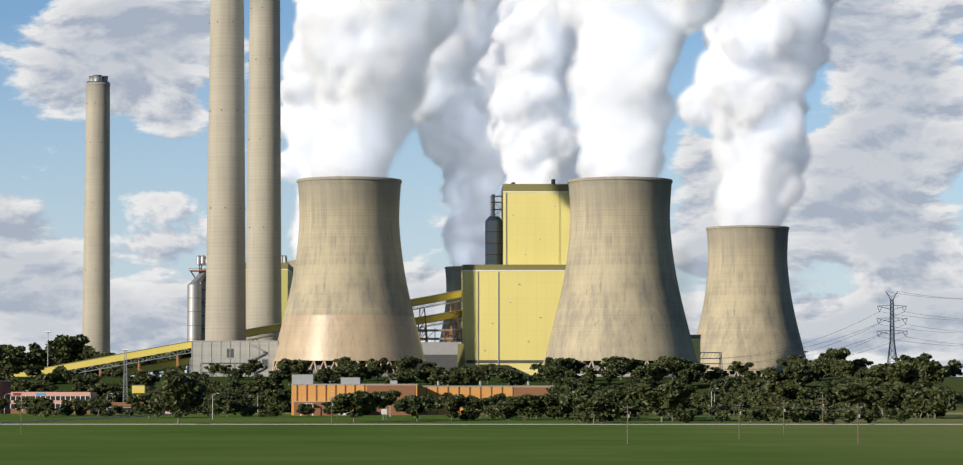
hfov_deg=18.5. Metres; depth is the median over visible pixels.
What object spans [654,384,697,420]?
tree
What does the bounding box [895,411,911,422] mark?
bush
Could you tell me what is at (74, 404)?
tree
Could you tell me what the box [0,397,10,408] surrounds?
tree
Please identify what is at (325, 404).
tree
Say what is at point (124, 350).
lattice light mast
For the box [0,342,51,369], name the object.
tree
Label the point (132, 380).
tree
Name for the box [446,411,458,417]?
bush
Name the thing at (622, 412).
tree
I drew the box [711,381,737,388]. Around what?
tree
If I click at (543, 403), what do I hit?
tree
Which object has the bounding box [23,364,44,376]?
bush
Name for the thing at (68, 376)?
bush
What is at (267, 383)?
tree
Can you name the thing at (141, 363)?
tree
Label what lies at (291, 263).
cooling tower
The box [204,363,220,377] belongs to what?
tree
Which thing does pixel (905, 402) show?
tree
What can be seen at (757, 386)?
tree
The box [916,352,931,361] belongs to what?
tree
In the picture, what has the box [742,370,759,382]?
tree
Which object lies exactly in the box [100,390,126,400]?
tree
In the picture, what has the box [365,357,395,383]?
tree
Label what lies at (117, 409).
bush
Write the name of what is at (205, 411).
bush
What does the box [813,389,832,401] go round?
tree
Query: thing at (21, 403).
power pole
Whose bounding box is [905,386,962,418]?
tree
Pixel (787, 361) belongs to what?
tree
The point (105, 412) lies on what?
bush
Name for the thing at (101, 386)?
tree
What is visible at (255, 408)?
bush
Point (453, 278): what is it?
cooling tower
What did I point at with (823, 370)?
tree
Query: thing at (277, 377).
tree
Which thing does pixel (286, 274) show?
boiler house unit
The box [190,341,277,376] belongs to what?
transfer house
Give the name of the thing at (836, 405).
bush
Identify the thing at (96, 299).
chimney
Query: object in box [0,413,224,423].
access road
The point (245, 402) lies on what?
tree
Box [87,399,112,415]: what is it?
tree
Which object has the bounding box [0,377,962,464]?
ground
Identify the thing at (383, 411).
road sign
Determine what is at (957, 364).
tree
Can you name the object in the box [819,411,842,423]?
bush
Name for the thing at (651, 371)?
tree
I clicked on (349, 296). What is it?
cooling tower
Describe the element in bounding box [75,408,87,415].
bush
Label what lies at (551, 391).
tree
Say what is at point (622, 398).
tree
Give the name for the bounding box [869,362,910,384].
tree
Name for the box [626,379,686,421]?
tree
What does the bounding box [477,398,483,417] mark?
tree
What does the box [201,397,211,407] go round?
tree
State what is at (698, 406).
bush
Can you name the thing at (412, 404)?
tree
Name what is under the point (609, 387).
tree
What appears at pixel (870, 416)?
bush
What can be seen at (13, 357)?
tree
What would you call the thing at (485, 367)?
tree
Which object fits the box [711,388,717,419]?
street light
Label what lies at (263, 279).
chimney
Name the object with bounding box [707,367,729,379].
tree
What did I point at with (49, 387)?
tree
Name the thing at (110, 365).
tree
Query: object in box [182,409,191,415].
bush
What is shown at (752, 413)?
bush
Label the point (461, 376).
tree
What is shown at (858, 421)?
power pole
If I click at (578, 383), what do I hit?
tree
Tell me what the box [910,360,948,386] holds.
tree
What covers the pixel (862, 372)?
tree
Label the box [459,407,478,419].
bush
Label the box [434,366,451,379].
tree
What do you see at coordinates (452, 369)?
tree
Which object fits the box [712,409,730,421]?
bush
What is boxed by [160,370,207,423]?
tree
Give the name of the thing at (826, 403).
tree
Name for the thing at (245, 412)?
bush
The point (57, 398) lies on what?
admin building
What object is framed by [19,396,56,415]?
tree
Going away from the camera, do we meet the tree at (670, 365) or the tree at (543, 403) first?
the tree at (543, 403)
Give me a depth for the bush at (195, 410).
1279.76 m
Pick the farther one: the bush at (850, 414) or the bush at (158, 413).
the bush at (158, 413)
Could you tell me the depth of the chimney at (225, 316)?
1734.90 m
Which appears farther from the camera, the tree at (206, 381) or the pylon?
the pylon
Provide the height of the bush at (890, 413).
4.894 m
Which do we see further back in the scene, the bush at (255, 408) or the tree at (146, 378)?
the tree at (146, 378)
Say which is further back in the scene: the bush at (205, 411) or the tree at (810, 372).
the tree at (810, 372)
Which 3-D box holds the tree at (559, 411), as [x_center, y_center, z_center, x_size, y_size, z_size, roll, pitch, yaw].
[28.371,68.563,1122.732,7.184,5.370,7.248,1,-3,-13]
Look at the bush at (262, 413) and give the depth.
1176.24 m
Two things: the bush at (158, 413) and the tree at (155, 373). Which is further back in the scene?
the tree at (155, 373)
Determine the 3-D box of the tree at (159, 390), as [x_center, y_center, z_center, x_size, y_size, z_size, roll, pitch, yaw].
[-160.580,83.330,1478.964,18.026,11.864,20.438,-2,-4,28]
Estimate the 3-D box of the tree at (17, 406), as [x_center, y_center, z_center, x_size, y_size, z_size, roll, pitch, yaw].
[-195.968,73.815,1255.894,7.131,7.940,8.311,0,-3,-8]
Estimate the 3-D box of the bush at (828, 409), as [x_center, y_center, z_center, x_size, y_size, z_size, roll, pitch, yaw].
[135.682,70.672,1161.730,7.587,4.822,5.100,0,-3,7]
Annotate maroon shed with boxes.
[0,380,11,413]
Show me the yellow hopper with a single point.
(137, 390)
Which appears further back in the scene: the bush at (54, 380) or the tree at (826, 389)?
the bush at (54, 380)
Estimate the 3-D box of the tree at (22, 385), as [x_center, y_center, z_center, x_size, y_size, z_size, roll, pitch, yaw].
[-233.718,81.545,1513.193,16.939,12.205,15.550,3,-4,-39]
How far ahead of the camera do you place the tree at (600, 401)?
1003.46 m
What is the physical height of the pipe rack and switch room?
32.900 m
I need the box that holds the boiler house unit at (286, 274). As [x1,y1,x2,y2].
[245,255,292,320]
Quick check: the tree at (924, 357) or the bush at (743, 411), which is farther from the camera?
the tree at (924, 357)
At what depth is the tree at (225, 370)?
1607.70 m
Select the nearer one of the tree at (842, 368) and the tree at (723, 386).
the tree at (723, 386)
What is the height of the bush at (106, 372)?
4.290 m
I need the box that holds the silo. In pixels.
[187,255,205,372]
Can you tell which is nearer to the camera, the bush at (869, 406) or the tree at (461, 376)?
the bush at (869, 406)
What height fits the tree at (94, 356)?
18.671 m
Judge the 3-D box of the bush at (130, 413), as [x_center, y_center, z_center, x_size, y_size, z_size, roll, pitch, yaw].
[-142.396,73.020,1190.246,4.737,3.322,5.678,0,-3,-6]
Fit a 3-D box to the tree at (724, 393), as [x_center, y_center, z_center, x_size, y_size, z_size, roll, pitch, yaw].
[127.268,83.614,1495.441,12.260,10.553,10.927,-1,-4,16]
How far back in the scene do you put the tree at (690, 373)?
1565.35 m
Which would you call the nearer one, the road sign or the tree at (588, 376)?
the road sign
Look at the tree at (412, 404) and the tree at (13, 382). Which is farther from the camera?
the tree at (13, 382)
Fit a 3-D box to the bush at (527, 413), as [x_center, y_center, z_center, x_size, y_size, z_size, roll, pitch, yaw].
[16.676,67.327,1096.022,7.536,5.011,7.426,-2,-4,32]
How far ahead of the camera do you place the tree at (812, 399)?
1210.35 m
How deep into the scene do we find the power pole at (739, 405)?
759.17 m
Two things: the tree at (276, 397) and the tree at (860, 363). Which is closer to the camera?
the tree at (276, 397)
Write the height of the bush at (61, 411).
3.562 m
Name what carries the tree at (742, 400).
on the ground
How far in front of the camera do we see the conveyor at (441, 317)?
1877.91 m
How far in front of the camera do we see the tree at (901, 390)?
1199.53 m
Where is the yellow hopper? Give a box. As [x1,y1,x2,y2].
[132,385,145,401]
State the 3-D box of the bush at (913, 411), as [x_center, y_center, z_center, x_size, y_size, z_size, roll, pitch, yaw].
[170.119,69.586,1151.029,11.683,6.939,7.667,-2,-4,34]
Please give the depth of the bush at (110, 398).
1483.82 m
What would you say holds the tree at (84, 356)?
on the ground
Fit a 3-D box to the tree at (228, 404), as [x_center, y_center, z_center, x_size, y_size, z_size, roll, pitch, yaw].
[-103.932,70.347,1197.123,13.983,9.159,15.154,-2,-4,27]
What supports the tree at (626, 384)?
on the ground
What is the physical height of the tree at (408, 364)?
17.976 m
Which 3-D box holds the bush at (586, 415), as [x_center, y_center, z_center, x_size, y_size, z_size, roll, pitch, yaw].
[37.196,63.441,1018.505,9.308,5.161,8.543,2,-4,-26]
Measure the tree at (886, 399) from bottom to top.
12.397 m
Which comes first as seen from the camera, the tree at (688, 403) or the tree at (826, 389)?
the tree at (688, 403)
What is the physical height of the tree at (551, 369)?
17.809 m
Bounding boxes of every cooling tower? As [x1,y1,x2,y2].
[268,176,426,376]
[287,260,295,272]
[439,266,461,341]
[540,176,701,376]
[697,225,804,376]
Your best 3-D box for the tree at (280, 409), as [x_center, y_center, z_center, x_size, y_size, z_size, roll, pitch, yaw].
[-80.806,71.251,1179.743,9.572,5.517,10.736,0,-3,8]
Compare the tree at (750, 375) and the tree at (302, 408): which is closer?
the tree at (302, 408)
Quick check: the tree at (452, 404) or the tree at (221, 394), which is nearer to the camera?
the tree at (452, 404)
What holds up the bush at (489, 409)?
on the ground
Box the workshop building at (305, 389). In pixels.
[291,374,552,415]
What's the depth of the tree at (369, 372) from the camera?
1563.16 m
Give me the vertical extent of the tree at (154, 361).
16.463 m
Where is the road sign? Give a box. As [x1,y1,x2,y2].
[381,409,386,413]
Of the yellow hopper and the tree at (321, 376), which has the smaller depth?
the yellow hopper
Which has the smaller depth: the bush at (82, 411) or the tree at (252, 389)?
the bush at (82, 411)
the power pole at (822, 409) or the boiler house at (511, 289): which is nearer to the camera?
the power pole at (822, 409)
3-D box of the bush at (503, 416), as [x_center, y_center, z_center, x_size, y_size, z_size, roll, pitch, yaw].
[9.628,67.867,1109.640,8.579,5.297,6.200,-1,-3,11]
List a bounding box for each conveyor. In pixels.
[11,341,190,376]
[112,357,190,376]
[246,290,461,341]
[415,310,461,341]
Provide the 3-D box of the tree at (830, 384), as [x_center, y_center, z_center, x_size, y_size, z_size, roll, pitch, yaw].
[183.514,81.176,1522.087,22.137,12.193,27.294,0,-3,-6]
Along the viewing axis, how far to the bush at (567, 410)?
1132.95 m
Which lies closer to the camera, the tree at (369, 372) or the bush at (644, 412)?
the bush at (644, 412)
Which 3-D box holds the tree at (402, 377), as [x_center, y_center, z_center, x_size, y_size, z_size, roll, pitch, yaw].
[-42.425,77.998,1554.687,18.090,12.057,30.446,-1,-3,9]
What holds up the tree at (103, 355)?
on the ground
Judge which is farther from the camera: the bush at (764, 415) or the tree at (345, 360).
the tree at (345, 360)
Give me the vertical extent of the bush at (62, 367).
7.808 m
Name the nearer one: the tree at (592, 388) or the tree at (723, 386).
the tree at (592, 388)
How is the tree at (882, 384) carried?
on the ground
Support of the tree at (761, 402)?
on the ground
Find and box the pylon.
[877,291,907,363]
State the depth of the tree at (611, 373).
1578.82 m
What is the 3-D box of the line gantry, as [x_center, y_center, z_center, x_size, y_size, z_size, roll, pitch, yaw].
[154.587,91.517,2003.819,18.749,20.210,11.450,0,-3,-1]
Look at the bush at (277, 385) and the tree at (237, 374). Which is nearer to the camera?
the bush at (277, 385)
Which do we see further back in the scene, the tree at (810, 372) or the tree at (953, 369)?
the tree at (953, 369)
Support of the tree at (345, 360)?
on the ground
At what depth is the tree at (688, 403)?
1167.81 m
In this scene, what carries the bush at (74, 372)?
on the ground
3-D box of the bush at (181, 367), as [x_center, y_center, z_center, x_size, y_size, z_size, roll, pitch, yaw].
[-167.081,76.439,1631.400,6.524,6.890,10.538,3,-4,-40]
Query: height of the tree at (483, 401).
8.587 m
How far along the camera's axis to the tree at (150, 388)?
1493.80 m
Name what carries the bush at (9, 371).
on the ground
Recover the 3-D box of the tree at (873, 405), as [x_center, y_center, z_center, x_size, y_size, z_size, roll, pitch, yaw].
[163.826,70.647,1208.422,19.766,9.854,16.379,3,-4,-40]
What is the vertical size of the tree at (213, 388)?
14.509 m
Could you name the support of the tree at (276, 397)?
on the ground
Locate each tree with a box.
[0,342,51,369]
[0,347,28,372]
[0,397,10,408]
[7,378,18,391]
[12,380,42,391]
[13,397,27,414]
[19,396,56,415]
[26,405,40,415]
[34,360,53,366]
[42,383,57,391]
[44,334,89,363]
[48,353,59,364]
[54,353,98,375]
[60,398,95,415]
[70,376,99,391]
[78,345,99,372]
[86,380,130,392]
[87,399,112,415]
[90,354,103,376]
[96,352,115,376]
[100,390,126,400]
[105,363,114,370]
[112,362,130,374]
[117,392,126,401]
[120,375,140,385]
[123,357,152,366]
[125,392,167,417]
[127,386,155,401]
[131,370,159,386]
[143,387,163,395]
[149,354,166,375]
[149,357,158,373]
[150,351,186,370]
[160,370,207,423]
[163,366,173,371]
[167,349,190,372]
[190,371,209,381]
[199,378,219,387]
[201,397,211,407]
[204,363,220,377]
[205,383,229,396]
[207,392,236,412]
[209,395,242,416]
[217,389,240,394]
[218,364,236,377]
[224,379,245,390]
[228,368,249,379]
[231,391,265,402]
[236,399,252,411]
[238,359,263,377]
[240,382,267,395]
[252,394,268,410]
[253,374,274,388]
[258,389,290,407]
[267,404,289,416]
[268,371,284,389]
[275,358,302,385]
[289,360,313,374]
[295,403,313,415]
[303,407,315,415]
[314,372,341,383]
[316,364,363,378]
[321,401,329,416]
[323,390,387,421]
[333,356,365,366]
[352,364,379,383]
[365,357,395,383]
[370,389,401,419]
[383,370,419,383]
[392,355,422,383]
[393,393,443,420]
[417,362,438,385]
[427,374,449,385]
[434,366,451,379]
[438,392,467,419]
[448,367,490,385]
[449,365,469,371]
[459,394,481,409]
[467,368,478,385]
[476,363,496,383]
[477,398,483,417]
[478,397,496,408]
[486,393,512,417]
[489,366,527,385]
[492,394,538,419]
[522,393,557,418]
[529,357,573,385]
[545,384,579,418]
[546,406,564,418]
[553,380,602,419]
[558,381,640,408]
[562,357,586,377]
[563,367,599,383]
[564,388,615,423]
[575,382,600,387]
[595,388,640,419]
[598,356,646,379]
[599,365,622,385]
[600,385,615,388]
[610,377,660,420]
[619,383,647,418]
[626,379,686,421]
[627,363,669,382]
[653,356,690,378]
[653,360,675,381]
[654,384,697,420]
[674,362,709,384]
[681,401,693,406]
[688,394,707,405]
[691,392,718,401]
[700,400,717,411]
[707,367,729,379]
[707,378,728,397]
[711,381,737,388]
[722,375,747,385]
[722,387,741,396]
[723,392,738,414]
[727,361,753,375]
[728,383,761,393]
[729,394,750,408]
[730,393,744,409]
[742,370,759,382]
[745,388,764,405]
[748,384,810,407]
[753,397,766,407]
[758,379,815,407]
[760,367,790,381]
[776,355,803,366]
[782,361,810,387]
[788,358,817,365]
[792,369,820,383]
[804,360,834,381]
[809,393,828,402]
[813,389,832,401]
[814,385,850,405]
[814,400,830,406]
[816,347,850,376]
[819,378,852,387]
[830,359,853,378]
[832,382,866,406]
[846,385,871,403]
[850,358,873,376]
[852,377,881,386]
[854,367,871,379]
[861,394,901,412]
[864,387,899,413]
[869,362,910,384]
[875,380,935,409]
[877,382,922,393]
[893,354,915,362]
[893,359,920,384]
[900,391,933,417]
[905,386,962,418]
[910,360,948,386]
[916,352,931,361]
[940,359,962,372]
[943,365,962,376]
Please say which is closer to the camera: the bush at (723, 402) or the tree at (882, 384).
the tree at (882, 384)
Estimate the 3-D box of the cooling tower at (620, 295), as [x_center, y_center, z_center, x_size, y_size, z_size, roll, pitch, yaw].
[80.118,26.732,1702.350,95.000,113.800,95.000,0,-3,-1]
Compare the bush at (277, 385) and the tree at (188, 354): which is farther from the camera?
the tree at (188, 354)
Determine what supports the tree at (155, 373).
on the ground
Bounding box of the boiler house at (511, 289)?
[461,179,700,376]
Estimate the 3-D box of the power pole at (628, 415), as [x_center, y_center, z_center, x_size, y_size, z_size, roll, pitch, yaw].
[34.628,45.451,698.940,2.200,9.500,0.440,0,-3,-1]
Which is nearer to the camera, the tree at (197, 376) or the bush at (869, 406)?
the bush at (869, 406)
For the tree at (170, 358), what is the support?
on the ground
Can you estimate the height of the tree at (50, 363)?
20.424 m
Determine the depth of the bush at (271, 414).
1203.03 m
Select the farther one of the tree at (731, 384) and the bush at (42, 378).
the bush at (42, 378)
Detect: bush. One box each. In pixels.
[0,364,22,378]
[0,373,5,379]
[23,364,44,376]
[35,373,56,383]
[38,405,52,416]
[48,375,60,383]
[52,368,77,382]
[52,408,67,415]
[54,365,66,373]
[62,373,74,383]
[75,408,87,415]
[80,372,101,379]
[97,392,102,399]
[99,409,112,416]
[101,394,118,401]
[103,369,111,376]
[110,405,124,415]
[112,368,128,377]
[123,409,133,416]
[152,411,162,416]
[172,365,185,371]
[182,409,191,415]
[190,407,201,413]
[200,407,210,416]
[239,409,252,416]
[240,405,258,415]
[257,410,268,416]
[266,410,278,415]
[272,382,283,389]
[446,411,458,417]
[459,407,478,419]
[484,405,499,418]
[501,413,514,419]
[514,407,534,419]
[554,405,574,418]
[568,404,596,421]
[579,410,602,423]
[596,409,615,422]
[606,408,619,420]
[639,408,648,415]
[662,403,681,418]
[669,407,696,422]
[680,405,702,418]
[694,404,703,415]
[706,403,727,415]
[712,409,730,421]
[720,400,738,413]
[740,408,749,414]
[740,408,765,422]
[753,405,779,420]
[761,406,779,421]
[776,402,805,421]
[785,405,813,421]
[802,405,826,421]
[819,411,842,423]
[823,406,835,412]
[833,402,846,410]
[836,406,856,422]
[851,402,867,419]
[860,410,883,422]
[862,401,878,411]
[884,408,901,420]
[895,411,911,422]
[902,404,924,417]
[931,410,947,417]
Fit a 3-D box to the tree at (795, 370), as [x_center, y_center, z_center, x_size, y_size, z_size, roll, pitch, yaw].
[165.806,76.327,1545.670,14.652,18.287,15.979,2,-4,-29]
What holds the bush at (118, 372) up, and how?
on the ground
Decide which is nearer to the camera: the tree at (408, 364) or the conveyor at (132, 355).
the tree at (408, 364)
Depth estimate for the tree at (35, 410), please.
1160.41 m
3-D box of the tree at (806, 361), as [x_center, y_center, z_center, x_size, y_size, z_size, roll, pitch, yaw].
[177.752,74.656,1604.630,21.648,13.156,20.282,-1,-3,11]
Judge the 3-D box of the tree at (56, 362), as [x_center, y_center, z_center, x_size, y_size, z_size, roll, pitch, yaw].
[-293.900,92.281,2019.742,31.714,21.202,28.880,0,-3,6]
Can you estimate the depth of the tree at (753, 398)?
1182.37 m
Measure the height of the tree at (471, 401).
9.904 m
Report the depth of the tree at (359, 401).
1043.28 m
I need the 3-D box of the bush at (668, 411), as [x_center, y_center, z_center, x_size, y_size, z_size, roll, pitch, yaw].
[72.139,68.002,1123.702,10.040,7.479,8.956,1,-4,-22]
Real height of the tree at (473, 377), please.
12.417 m
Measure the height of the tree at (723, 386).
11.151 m
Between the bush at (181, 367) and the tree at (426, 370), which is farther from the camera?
the bush at (181, 367)
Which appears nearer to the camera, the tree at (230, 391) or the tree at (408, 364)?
the tree at (230, 391)
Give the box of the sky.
[0,0,962,376]
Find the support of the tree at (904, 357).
on the ground
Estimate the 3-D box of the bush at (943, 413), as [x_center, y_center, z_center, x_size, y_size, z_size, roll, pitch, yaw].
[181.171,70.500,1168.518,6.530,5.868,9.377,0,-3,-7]
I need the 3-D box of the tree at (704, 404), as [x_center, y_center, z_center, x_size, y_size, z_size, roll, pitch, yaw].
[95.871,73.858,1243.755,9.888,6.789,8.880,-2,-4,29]
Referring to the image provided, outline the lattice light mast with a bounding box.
[122,349,128,401]
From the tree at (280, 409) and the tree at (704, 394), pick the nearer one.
the tree at (280, 409)
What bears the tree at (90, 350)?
on the ground
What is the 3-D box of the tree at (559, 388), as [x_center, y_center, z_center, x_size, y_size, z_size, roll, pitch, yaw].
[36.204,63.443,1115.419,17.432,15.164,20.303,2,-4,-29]
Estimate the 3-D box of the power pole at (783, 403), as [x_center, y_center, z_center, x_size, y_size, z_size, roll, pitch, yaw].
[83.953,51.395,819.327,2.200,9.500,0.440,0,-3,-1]
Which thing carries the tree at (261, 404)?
on the ground
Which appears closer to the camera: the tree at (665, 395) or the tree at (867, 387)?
the tree at (665, 395)
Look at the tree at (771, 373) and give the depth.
1547.98 m
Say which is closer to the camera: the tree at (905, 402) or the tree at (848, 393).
the tree at (905, 402)
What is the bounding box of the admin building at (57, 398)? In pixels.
[10,392,171,413]
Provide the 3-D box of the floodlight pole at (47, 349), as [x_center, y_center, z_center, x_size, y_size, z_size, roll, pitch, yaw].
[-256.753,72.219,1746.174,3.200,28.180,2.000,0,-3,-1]
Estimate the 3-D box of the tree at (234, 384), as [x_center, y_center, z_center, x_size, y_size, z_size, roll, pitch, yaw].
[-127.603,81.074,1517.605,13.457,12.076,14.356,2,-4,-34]
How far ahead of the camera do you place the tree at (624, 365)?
1603.99 m
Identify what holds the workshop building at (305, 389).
on the ground
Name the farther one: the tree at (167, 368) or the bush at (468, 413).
the tree at (167, 368)
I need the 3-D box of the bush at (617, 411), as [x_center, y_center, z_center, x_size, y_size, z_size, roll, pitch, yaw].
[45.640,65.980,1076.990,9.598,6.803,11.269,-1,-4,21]
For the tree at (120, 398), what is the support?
on the ground
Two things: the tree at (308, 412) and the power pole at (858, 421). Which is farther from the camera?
the tree at (308, 412)
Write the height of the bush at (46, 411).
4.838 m
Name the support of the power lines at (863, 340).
attached to the pylon
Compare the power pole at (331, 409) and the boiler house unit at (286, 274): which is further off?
the boiler house unit at (286, 274)
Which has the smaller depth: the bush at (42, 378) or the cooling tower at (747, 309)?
the bush at (42, 378)
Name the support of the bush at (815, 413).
on the ground
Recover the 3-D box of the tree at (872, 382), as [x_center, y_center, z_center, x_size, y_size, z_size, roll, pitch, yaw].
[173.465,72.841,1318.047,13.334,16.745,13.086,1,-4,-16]
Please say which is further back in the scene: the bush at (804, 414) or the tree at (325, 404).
the tree at (325, 404)
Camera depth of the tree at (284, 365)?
1577.45 m
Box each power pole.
[17,400,25,434]
[330,396,332,423]
[623,404,631,443]
[735,402,743,438]
[781,400,787,434]
[819,397,825,424]
[853,406,862,443]
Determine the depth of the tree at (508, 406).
1094.78 m
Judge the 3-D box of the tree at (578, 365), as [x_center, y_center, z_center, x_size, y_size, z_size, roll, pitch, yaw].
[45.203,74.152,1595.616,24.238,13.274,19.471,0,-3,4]
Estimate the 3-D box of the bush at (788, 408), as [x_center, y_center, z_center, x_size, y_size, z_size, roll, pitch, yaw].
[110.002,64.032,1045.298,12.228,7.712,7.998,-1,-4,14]
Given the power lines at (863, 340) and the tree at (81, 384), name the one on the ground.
the tree at (81, 384)
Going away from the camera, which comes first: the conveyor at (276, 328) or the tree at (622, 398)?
the tree at (622, 398)
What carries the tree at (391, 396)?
on the ground
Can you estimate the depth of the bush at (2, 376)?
1589.16 m
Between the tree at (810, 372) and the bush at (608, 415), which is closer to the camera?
the bush at (608, 415)
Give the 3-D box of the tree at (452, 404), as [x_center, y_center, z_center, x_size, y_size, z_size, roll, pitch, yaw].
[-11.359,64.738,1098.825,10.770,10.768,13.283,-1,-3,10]
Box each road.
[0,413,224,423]
[0,424,962,424]
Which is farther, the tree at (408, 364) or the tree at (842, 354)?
the tree at (842, 354)
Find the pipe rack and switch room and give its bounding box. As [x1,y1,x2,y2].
[417,328,464,371]
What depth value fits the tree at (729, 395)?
1258.37 m
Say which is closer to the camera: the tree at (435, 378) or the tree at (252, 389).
the tree at (252, 389)
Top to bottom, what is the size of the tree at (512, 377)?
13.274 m
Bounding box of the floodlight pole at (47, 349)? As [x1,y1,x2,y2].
[45,331,50,366]
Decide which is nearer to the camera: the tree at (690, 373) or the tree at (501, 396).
the tree at (501, 396)
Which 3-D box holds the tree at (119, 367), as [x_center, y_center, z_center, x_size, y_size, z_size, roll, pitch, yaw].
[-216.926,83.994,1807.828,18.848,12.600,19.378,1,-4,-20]
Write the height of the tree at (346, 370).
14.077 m
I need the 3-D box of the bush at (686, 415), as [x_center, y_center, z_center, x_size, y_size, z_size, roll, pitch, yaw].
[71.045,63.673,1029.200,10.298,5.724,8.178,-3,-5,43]
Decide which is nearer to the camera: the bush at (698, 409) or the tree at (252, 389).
the bush at (698, 409)
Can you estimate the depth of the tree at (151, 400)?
1155.49 m
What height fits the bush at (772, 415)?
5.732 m
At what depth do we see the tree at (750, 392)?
1193.07 m
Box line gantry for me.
[700,352,722,374]
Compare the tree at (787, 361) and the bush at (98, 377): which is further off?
the tree at (787, 361)
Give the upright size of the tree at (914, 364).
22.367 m
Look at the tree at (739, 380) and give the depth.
1553.27 m
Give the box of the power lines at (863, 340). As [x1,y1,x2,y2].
[721,291,962,375]
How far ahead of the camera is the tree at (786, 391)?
1117.09 m
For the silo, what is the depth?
1895.81 m
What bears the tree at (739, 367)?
on the ground
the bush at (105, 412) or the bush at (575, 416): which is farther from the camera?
the bush at (105, 412)
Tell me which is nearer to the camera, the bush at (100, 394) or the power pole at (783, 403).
the power pole at (783, 403)
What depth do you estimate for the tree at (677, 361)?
1604.09 m
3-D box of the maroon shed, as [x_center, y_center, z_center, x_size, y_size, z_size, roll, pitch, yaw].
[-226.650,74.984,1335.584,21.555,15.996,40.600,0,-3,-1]
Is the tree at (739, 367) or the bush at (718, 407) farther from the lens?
the tree at (739, 367)
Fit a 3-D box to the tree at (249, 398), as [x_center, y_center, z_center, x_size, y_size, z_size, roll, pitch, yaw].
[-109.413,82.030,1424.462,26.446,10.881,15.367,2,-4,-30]
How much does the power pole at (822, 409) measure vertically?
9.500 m
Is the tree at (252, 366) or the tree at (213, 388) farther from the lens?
the tree at (252, 366)
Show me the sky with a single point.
(838, 124)
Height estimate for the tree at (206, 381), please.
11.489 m
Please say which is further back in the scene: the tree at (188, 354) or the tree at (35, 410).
the tree at (188, 354)
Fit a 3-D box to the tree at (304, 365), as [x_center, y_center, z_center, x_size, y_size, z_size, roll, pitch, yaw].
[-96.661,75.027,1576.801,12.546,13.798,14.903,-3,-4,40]
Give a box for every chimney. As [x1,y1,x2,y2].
[82,75,109,376]
[205,0,245,340]
[246,0,281,340]
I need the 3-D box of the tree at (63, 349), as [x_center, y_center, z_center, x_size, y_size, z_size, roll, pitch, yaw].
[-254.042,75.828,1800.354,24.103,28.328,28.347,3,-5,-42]
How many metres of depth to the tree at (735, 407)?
1204.39 m
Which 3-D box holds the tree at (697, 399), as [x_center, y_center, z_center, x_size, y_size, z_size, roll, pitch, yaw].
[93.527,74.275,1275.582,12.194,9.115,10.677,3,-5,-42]

